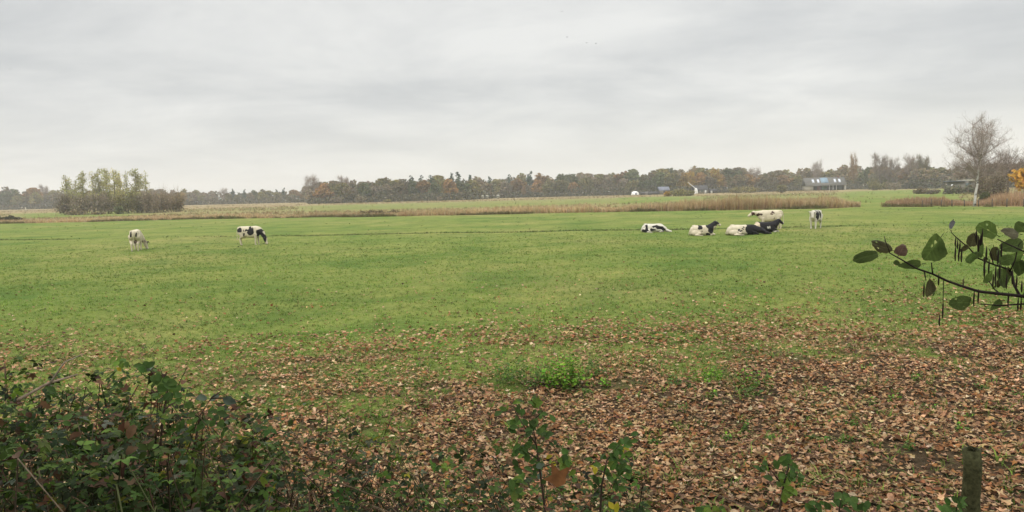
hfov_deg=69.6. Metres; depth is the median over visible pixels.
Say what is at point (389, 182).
broadleaf tree
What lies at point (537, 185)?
broadleaf tree
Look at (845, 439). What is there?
weed clump
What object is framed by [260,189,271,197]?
broadleaf tree
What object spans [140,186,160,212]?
willow shrub
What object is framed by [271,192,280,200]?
broadleaf tree
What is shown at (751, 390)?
weed clump
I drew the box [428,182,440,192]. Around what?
broadleaf tree
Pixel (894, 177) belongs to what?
broadleaf tree
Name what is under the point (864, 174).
broadleaf tree
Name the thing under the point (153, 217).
reed bed
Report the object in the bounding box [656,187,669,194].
farm shed
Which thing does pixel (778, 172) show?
broadleaf tree
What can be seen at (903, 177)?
broadleaf tree
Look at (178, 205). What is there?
willow shrub
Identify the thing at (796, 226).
rank grass
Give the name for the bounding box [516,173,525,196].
broadleaf tree
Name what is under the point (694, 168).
broadleaf tree
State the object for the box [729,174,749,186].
broadleaf tree
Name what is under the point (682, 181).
broadleaf tree
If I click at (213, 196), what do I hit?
broadleaf tree
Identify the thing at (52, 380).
dead branch
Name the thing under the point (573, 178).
broadleaf tree
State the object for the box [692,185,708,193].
farmhouse
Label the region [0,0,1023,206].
sky
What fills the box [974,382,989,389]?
weed clump
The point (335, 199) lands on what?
shrub
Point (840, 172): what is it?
broadleaf tree
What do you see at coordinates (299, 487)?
bramble bush
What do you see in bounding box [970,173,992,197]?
shrub
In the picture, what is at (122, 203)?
willow shrub
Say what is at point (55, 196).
broadleaf tree
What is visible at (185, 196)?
broadleaf tree
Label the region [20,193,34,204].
broadleaf tree
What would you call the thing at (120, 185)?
poplar tree
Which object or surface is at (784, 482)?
sapling
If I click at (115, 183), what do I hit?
poplar tree
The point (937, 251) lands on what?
alder tree
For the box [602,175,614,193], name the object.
broadleaf tree
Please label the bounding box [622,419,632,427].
weed clump
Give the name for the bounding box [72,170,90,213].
poplar tree
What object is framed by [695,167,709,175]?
broadleaf tree
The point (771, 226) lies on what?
cow
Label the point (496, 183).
broadleaf tree
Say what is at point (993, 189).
shrub
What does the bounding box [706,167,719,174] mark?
broadleaf tree
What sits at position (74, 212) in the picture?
dark bush
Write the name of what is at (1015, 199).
reed bed
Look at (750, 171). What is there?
broadleaf tree
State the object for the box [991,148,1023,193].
broadleaf tree
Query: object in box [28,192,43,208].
broadleaf tree
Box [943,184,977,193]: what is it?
hedge
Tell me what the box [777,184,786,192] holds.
shrub
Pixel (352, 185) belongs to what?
broadleaf tree
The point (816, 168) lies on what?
broadleaf tree
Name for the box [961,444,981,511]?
fence post
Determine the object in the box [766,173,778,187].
broadleaf tree
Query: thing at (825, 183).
long house
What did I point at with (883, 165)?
broadleaf tree
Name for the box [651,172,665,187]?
broadleaf tree
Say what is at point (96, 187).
poplar tree
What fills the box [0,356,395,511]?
bramble bush
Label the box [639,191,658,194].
shed
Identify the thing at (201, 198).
broadleaf tree
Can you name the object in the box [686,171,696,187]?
broadleaf tree
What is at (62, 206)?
willow shrub
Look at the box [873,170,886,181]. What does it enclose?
broadleaf tree
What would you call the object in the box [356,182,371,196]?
broadleaf tree
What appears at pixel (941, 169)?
broadleaf tree
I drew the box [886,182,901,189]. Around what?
shrub
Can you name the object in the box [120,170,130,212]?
poplar tree
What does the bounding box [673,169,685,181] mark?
broadleaf tree
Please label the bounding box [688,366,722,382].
weed clump
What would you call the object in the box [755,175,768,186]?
broadleaf tree
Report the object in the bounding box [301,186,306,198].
broadleaf tree
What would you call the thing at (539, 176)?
broadleaf tree
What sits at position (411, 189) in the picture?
broadleaf tree
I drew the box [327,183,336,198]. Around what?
broadleaf tree
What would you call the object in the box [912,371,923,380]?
weed clump
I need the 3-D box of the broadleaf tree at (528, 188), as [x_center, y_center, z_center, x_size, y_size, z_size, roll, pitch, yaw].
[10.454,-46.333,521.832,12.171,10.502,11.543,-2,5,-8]
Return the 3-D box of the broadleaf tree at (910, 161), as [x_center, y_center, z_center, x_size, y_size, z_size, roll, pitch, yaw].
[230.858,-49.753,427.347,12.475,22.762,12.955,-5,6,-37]
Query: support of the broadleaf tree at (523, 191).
on the ground at (390, 228)
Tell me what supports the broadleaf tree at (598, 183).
on the ground at (390, 228)
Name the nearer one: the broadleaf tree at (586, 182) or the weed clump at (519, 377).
the weed clump at (519, 377)
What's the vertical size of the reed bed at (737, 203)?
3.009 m
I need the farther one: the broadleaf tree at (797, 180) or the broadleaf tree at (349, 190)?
the broadleaf tree at (797, 180)
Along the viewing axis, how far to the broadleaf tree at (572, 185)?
520.49 m
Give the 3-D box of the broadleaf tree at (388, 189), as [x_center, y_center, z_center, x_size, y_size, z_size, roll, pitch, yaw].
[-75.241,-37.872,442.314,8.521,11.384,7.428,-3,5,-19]
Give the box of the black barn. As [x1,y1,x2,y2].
[708,189,717,192]
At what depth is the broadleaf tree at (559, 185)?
510.93 m
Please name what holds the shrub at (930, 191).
on the ground at (390, 228)
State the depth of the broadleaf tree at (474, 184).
448.51 m
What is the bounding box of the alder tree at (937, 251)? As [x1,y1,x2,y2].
[852,219,1023,325]
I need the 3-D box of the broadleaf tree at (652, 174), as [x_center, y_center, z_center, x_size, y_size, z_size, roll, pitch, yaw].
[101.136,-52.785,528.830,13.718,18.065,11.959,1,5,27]
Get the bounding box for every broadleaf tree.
[0,186,14,205]
[0,190,13,206]
[10,189,20,195]
[10,195,25,204]
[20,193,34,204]
[21,196,33,207]
[26,187,44,196]
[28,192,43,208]
[38,183,49,195]
[42,194,52,204]
[51,192,64,202]
[180,192,186,203]
[186,192,196,204]
[192,190,198,200]
[197,195,205,201]
[199,192,209,199]
[210,194,217,202]
[218,188,227,199]
[224,193,231,200]
[246,192,254,198]
[251,190,257,201]
[257,191,267,199]
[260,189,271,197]
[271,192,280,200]
[289,190,299,197]
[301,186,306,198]
[302,173,320,197]
[305,189,313,198]
[312,183,334,197]
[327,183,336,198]
[330,183,348,195]
[337,176,350,199]
[341,186,358,198]
[348,179,356,188]
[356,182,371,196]
[368,185,385,196]
[373,178,386,185]
[380,177,400,198]
[382,184,392,193]
[390,181,408,194]
[391,179,408,187]
[407,180,420,193]
[415,180,430,197]
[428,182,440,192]
[432,175,445,192]
[442,178,458,198]
[456,181,470,196]
[467,179,482,197]
[472,176,486,194]
[483,181,492,193]
[490,179,501,192]
[499,181,514,196]
[510,178,526,191]
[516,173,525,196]
[520,184,534,192]
[521,185,525,197]
[531,180,542,194]
[534,173,546,184]
[540,179,554,193]
[550,179,568,194]
[555,173,568,182]
[563,173,578,194]
[568,182,579,192]
[576,172,583,187]
[578,177,594,193]
[582,173,596,188]
[592,178,603,190]
[594,174,603,188]
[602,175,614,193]
[609,172,617,191]
[613,171,626,187]
[615,178,627,190]
[622,169,639,185]
[624,180,638,190]
[637,179,653,189]
[638,174,648,184]
[646,170,657,186]
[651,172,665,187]
[656,168,672,177]
[663,171,679,190]
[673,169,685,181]
[676,172,687,189]
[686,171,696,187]
[687,165,697,174]
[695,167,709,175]
[695,172,706,184]
[703,175,716,188]
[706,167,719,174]
[710,169,723,188]
[717,174,727,190]
[721,168,742,186]
[725,175,732,186]
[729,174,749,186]
[731,167,743,171]
[745,174,759,186]
[746,167,760,186]
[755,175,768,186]
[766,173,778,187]
[772,170,789,182]
[776,175,793,184]
[782,169,802,185]
[791,175,802,185]
[792,168,806,187]
[802,167,813,177]
[810,159,823,177]
[821,169,833,176]
[829,164,850,181]
[848,151,859,188]
[849,174,864,184]
[850,166,862,182]
[859,167,871,188]
[868,152,891,182]
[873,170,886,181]
[885,173,900,183]
[887,155,902,174]
[898,153,918,179]
[898,169,912,185]
[906,168,928,185]
[916,153,931,169]
[916,168,937,184]
[928,168,942,181]
[937,167,948,173]
[940,174,948,184]
[944,169,955,176]
[946,172,965,180]
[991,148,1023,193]
[1008,168,1023,190]
[1016,154,1023,169]
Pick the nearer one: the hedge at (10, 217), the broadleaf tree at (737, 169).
the hedge at (10, 217)
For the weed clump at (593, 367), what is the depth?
12.61 m
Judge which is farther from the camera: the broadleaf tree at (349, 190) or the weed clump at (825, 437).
the broadleaf tree at (349, 190)
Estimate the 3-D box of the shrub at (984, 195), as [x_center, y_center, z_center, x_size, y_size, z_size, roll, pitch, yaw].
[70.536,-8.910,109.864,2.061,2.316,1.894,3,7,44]
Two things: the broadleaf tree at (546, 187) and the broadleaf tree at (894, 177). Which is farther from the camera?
the broadleaf tree at (546, 187)
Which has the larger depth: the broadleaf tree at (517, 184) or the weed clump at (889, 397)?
the broadleaf tree at (517, 184)
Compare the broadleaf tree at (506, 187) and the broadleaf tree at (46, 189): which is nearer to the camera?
the broadleaf tree at (506, 187)
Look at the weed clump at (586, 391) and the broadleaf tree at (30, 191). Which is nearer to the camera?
the weed clump at (586, 391)
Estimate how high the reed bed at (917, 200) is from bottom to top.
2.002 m
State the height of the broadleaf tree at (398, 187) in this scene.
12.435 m
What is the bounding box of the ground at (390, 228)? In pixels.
[0,184,1023,511]
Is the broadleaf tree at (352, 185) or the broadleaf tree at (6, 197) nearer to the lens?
the broadleaf tree at (352, 185)
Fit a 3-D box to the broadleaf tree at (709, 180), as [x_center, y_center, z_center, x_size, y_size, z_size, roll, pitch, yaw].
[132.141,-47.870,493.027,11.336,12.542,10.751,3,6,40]
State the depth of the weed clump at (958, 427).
9.52 m
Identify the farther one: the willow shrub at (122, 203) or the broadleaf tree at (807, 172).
the broadleaf tree at (807, 172)
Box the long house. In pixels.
[801,176,846,190]
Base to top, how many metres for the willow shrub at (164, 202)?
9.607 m
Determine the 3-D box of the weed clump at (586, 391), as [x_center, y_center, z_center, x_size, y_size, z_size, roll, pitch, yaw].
[1.075,2.146,11.736,0.539,0.154,0.329,-1,5,0]
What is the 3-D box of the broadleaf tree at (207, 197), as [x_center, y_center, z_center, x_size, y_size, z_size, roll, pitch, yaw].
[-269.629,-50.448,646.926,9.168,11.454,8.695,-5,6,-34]
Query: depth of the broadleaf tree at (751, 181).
493.81 m
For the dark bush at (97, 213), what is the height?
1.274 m
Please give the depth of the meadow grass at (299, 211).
236.53 m
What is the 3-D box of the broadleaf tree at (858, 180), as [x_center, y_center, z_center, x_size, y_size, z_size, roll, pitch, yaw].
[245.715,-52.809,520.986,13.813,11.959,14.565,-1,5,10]
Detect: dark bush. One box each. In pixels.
[65,210,88,214]
[89,212,105,214]
[112,206,124,213]
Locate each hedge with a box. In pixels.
[0,215,21,219]
[358,210,401,213]
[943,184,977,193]
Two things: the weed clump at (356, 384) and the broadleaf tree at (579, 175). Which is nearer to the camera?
the weed clump at (356, 384)
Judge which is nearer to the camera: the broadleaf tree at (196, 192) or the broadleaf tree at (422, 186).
the broadleaf tree at (422, 186)
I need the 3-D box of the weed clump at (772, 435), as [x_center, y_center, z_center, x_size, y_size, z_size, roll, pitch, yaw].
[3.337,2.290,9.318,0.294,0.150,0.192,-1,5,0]
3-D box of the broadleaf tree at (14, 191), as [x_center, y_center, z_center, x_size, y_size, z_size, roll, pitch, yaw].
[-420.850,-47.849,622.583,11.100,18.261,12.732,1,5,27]
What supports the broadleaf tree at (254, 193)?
on the ground at (390, 228)
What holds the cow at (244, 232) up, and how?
on the ground at (390, 228)
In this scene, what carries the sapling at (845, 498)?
on the ground at (390, 228)
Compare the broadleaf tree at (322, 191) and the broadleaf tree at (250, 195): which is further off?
the broadleaf tree at (250, 195)
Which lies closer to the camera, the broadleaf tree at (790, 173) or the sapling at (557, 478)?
the sapling at (557, 478)
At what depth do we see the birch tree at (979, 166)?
97.97 m
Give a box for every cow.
[128,229,149,251]
[237,226,267,244]
[641,224,671,232]
[688,221,720,235]
[725,224,771,235]
[748,210,783,228]
[754,219,783,231]
[808,210,822,228]
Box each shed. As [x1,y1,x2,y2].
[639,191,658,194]
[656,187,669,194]
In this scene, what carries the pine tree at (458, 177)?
on the ground at (390, 228)
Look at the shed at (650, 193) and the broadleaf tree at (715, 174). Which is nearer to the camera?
the shed at (650, 193)
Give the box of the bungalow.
[943,179,975,190]
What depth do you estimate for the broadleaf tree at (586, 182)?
512.05 m
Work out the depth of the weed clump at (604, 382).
12.01 m
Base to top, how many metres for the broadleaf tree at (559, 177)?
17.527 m
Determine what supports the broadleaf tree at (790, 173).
on the ground at (390, 228)
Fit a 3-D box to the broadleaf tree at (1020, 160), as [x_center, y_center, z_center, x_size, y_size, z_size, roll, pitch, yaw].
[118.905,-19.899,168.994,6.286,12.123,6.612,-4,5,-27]
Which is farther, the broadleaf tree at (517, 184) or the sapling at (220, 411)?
the broadleaf tree at (517, 184)
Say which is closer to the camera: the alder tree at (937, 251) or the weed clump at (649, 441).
the alder tree at (937, 251)
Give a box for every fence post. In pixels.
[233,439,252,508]
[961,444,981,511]
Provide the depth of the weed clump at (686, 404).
10.55 m
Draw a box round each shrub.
[51,191,75,214]
[66,189,101,214]
[89,189,119,213]
[110,185,142,213]
[128,188,148,212]
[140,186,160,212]
[148,185,175,212]
[163,186,186,211]
[330,196,341,202]
[354,194,365,202]
[663,190,670,196]
[670,188,689,195]
[684,189,694,195]
[728,185,742,192]
[740,185,759,192]
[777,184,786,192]
[867,178,889,189]
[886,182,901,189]
[912,187,926,193]
[921,188,940,193]
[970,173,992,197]
[979,190,990,200]
[981,166,1009,196]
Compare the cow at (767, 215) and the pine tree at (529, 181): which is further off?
the pine tree at (529, 181)
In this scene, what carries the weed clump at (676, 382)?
on the ground at (390, 228)
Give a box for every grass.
[0,187,1023,220]
[0,224,873,239]
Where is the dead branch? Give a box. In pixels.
[17,354,82,401]
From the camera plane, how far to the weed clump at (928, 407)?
10.43 m
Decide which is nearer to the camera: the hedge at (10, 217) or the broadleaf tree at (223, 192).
the hedge at (10, 217)
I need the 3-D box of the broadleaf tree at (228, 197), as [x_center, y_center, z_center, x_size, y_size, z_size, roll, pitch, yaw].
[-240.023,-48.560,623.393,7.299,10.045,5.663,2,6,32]
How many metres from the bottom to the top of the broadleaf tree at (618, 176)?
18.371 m
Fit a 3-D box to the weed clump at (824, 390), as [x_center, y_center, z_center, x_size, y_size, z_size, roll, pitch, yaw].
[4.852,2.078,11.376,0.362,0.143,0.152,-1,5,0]
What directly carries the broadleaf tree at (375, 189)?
on the ground at (390, 228)
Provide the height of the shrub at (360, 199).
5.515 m
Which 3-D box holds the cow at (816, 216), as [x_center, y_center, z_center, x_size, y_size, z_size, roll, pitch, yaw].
[22.608,-2.726,54.884,0.792,1.410,2.284,2,6,38]
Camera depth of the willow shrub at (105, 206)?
222.17 m
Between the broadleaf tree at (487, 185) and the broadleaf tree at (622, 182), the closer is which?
the broadleaf tree at (487, 185)
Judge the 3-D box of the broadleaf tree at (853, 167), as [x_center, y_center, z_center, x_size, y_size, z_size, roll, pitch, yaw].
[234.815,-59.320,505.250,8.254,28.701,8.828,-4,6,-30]
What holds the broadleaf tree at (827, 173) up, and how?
on the ground at (390, 228)
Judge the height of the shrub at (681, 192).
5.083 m
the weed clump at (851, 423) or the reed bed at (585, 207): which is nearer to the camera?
the weed clump at (851, 423)
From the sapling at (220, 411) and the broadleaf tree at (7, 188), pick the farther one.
the broadleaf tree at (7, 188)
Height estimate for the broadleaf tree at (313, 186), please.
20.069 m
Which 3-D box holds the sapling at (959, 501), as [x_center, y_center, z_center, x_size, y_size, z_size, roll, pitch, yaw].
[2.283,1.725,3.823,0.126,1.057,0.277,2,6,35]
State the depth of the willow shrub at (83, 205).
220.35 m
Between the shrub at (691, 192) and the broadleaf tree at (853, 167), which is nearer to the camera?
the shrub at (691, 192)
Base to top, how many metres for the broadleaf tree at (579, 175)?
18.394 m
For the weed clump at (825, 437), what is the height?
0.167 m
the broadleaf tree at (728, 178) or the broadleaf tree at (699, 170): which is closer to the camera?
the broadleaf tree at (728, 178)
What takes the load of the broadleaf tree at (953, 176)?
on the ground at (390, 228)
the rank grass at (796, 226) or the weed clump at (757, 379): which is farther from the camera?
the rank grass at (796, 226)
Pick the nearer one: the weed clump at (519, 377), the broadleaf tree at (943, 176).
the weed clump at (519, 377)
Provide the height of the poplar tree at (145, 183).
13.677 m
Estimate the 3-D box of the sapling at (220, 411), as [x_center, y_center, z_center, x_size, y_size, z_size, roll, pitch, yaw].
[-1.510,1.474,3.678,0.428,1.619,0.213,1,5,22]
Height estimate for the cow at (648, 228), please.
0.698 m
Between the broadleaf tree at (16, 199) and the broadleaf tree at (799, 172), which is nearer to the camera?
the broadleaf tree at (799, 172)
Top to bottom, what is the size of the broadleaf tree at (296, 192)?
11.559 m
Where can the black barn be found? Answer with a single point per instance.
(712, 190)
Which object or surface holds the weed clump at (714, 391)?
on the ground at (390, 228)
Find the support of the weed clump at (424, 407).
on the ground at (390, 228)
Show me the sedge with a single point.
(887, 204)
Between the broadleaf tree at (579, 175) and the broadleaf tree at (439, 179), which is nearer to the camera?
the broadleaf tree at (439, 179)
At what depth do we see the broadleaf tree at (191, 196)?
605.40 m
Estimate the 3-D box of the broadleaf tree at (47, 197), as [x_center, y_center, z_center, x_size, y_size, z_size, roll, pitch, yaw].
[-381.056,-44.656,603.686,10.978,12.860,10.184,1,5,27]
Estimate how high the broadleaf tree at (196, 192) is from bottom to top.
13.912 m
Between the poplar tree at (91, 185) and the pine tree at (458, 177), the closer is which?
the poplar tree at (91, 185)
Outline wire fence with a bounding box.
[922,198,1023,206]
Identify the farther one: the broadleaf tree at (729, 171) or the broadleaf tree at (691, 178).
the broadleaf tree at (729, 171)
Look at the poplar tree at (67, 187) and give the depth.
230.63 m
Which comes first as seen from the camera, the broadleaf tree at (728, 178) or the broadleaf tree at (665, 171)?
the broadleaf tree at (728, 178)
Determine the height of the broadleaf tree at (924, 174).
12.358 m
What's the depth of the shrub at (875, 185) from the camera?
388.01 m
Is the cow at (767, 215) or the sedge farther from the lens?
the sedge
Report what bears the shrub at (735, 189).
on the ground at (390, 228)
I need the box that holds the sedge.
[0,202,993,223]
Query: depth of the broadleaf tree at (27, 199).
602.93 m
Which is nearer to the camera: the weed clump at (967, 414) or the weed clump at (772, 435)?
the weed clump at (772, 435)
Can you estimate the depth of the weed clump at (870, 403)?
10.79 m
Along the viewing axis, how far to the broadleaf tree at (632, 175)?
522.86 m
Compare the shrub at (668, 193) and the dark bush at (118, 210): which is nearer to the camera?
the dark bush at (118, 210)
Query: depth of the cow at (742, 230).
49.42 m
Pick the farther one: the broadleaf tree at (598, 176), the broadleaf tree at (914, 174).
the broadleaf tree at (598, 176)
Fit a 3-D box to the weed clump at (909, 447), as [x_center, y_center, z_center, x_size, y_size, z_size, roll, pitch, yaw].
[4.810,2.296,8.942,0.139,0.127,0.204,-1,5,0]
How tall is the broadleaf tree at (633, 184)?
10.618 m
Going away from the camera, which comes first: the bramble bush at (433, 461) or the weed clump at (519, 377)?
the bramble bush at (433, 461)
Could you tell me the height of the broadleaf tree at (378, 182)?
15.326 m
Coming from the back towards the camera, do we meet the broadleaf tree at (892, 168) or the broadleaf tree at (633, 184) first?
the broadleaf tree at (633, 184)
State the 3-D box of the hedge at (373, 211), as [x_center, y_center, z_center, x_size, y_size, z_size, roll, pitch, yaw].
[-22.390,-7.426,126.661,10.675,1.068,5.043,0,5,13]
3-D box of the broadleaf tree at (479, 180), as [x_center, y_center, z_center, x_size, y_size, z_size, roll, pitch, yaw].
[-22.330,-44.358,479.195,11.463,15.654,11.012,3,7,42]
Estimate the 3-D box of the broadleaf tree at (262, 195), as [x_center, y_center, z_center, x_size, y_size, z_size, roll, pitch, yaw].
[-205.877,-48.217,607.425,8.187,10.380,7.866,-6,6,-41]
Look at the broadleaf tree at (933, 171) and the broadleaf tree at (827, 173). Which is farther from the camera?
the broadleaf tree at (827, 173)
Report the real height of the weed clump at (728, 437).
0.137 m
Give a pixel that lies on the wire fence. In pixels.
(964, 202)
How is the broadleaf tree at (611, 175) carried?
on the ground at (390, 228)
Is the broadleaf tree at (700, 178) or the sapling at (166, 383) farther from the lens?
the broadleaf tree at (700, 178)
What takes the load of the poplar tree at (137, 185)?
on the ground at (390, 228)
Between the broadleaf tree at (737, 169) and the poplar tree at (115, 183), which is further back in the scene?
the broadleaf tree at (737, 169)
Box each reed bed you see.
[0,212,289,222]
[279,202,616,217]
[607,192,861,211]
[885,195,972,205]
[968,186,1023,205]
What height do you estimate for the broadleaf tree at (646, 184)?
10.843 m
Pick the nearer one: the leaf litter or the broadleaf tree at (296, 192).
the leaf litter
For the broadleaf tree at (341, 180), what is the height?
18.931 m
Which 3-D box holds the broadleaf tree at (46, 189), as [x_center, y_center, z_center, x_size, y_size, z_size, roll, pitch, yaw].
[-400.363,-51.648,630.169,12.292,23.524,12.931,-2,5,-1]
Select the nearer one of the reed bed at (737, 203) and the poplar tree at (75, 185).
the reed bed at (737, 203)
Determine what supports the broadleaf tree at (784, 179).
on the ground at (390, 228)
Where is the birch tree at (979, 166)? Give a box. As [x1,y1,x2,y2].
[943,111,1014,205]
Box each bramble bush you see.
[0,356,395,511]
[152,396,488,511]
[288,427,654,511]
[360,440,758,511]
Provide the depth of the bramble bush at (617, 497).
4.22 m
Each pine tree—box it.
[455,172,460,185]
[526,171,533,185]
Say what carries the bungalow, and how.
on the ground at (390, 228)
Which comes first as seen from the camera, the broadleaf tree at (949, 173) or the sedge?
the sedge
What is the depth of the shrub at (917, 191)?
218.57 m
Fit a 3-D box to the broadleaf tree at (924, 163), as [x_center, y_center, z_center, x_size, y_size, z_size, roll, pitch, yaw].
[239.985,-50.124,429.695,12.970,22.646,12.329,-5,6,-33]
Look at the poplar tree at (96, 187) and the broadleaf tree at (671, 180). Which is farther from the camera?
the broadleaf tree at (671, 180)
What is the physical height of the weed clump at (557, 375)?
0.659 m
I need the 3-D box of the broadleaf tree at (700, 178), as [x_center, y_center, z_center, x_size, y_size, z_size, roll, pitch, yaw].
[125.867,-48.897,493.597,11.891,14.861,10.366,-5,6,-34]
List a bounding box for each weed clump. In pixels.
[352,377,364,388]
[413,400,429,409]
[491,349,549,387]
[539,349,592,392]
[564,385,595,395]
[577,356,611,376]
[598,376,610,387]
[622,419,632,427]
[647,438,660,443]
[665,375,694,387]
[678,402,688,411]
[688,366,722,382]
[706,386,717,399]
[722,431,732,442]
[731,365,774,389]
[735,419,748,431]
[736,385,763,396]
[764,430,787,439]
[804,429,830,441]
[814,386,838,393]
[841,434,856,441]
[843,417,858,425]
[868,396,880,405]
[887,393,901,401]
[902,440,915,449]
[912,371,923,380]
[919,402,937,409]
[950,407,974,419]
[955,421,970,431]
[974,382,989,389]
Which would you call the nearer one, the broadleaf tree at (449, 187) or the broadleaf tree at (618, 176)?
the broadleaf tree at (449, 187)
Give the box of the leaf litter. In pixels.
[0,242,1023,511]
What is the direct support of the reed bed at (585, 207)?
on the ground at (390, 228)
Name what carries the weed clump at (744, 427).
on the ground at (390, 228)
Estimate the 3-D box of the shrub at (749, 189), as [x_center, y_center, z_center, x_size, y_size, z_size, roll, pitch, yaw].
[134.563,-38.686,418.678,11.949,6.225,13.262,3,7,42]
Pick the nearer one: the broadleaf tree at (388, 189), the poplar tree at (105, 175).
the poplar tree at (105, 175)
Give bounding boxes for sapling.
[110,356,194,498]
[175,391,246,496]
[495,395,576,511]
[585,431,638,511]
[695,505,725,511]
[753,454,804,511]
[805,491,880,511]
[938,496,967,511]
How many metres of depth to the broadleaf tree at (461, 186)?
442.30 m
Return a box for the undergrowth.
[0,176,1021,209]
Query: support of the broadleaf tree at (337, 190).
on the ground at (390, 228)
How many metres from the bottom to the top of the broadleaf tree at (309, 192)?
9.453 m
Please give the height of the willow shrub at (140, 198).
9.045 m
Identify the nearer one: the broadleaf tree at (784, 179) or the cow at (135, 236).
the cow at (135, 236)
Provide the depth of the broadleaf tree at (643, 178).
527.43 m
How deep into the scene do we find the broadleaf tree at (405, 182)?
455.34 m
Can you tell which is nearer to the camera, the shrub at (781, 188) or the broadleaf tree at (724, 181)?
the shrub at (781, 188)
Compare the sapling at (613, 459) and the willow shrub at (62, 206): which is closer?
the sapling at (613, 459)
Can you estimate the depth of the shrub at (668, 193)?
332.82 m
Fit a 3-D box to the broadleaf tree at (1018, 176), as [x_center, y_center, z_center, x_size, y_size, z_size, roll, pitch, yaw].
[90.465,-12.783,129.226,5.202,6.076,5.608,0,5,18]
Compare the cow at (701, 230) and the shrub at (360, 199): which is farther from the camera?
the shrub at (360, 199)
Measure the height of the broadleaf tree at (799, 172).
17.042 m
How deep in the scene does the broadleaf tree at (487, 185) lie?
492.81 m
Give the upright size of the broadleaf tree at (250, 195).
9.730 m
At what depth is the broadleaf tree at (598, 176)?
546.40 m
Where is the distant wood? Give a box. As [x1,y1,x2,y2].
[1,167,966,207]
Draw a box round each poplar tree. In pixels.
[60,175,74,203]
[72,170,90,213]
[72,180,79,204]
[88,171,95,210]
[91,169,106,211]
[100,168,112,213]
[106,168,123,213]
[113,171,125,197]
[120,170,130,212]
[125,168,146,212]
[141,170,150,212]
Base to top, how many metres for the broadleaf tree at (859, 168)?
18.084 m

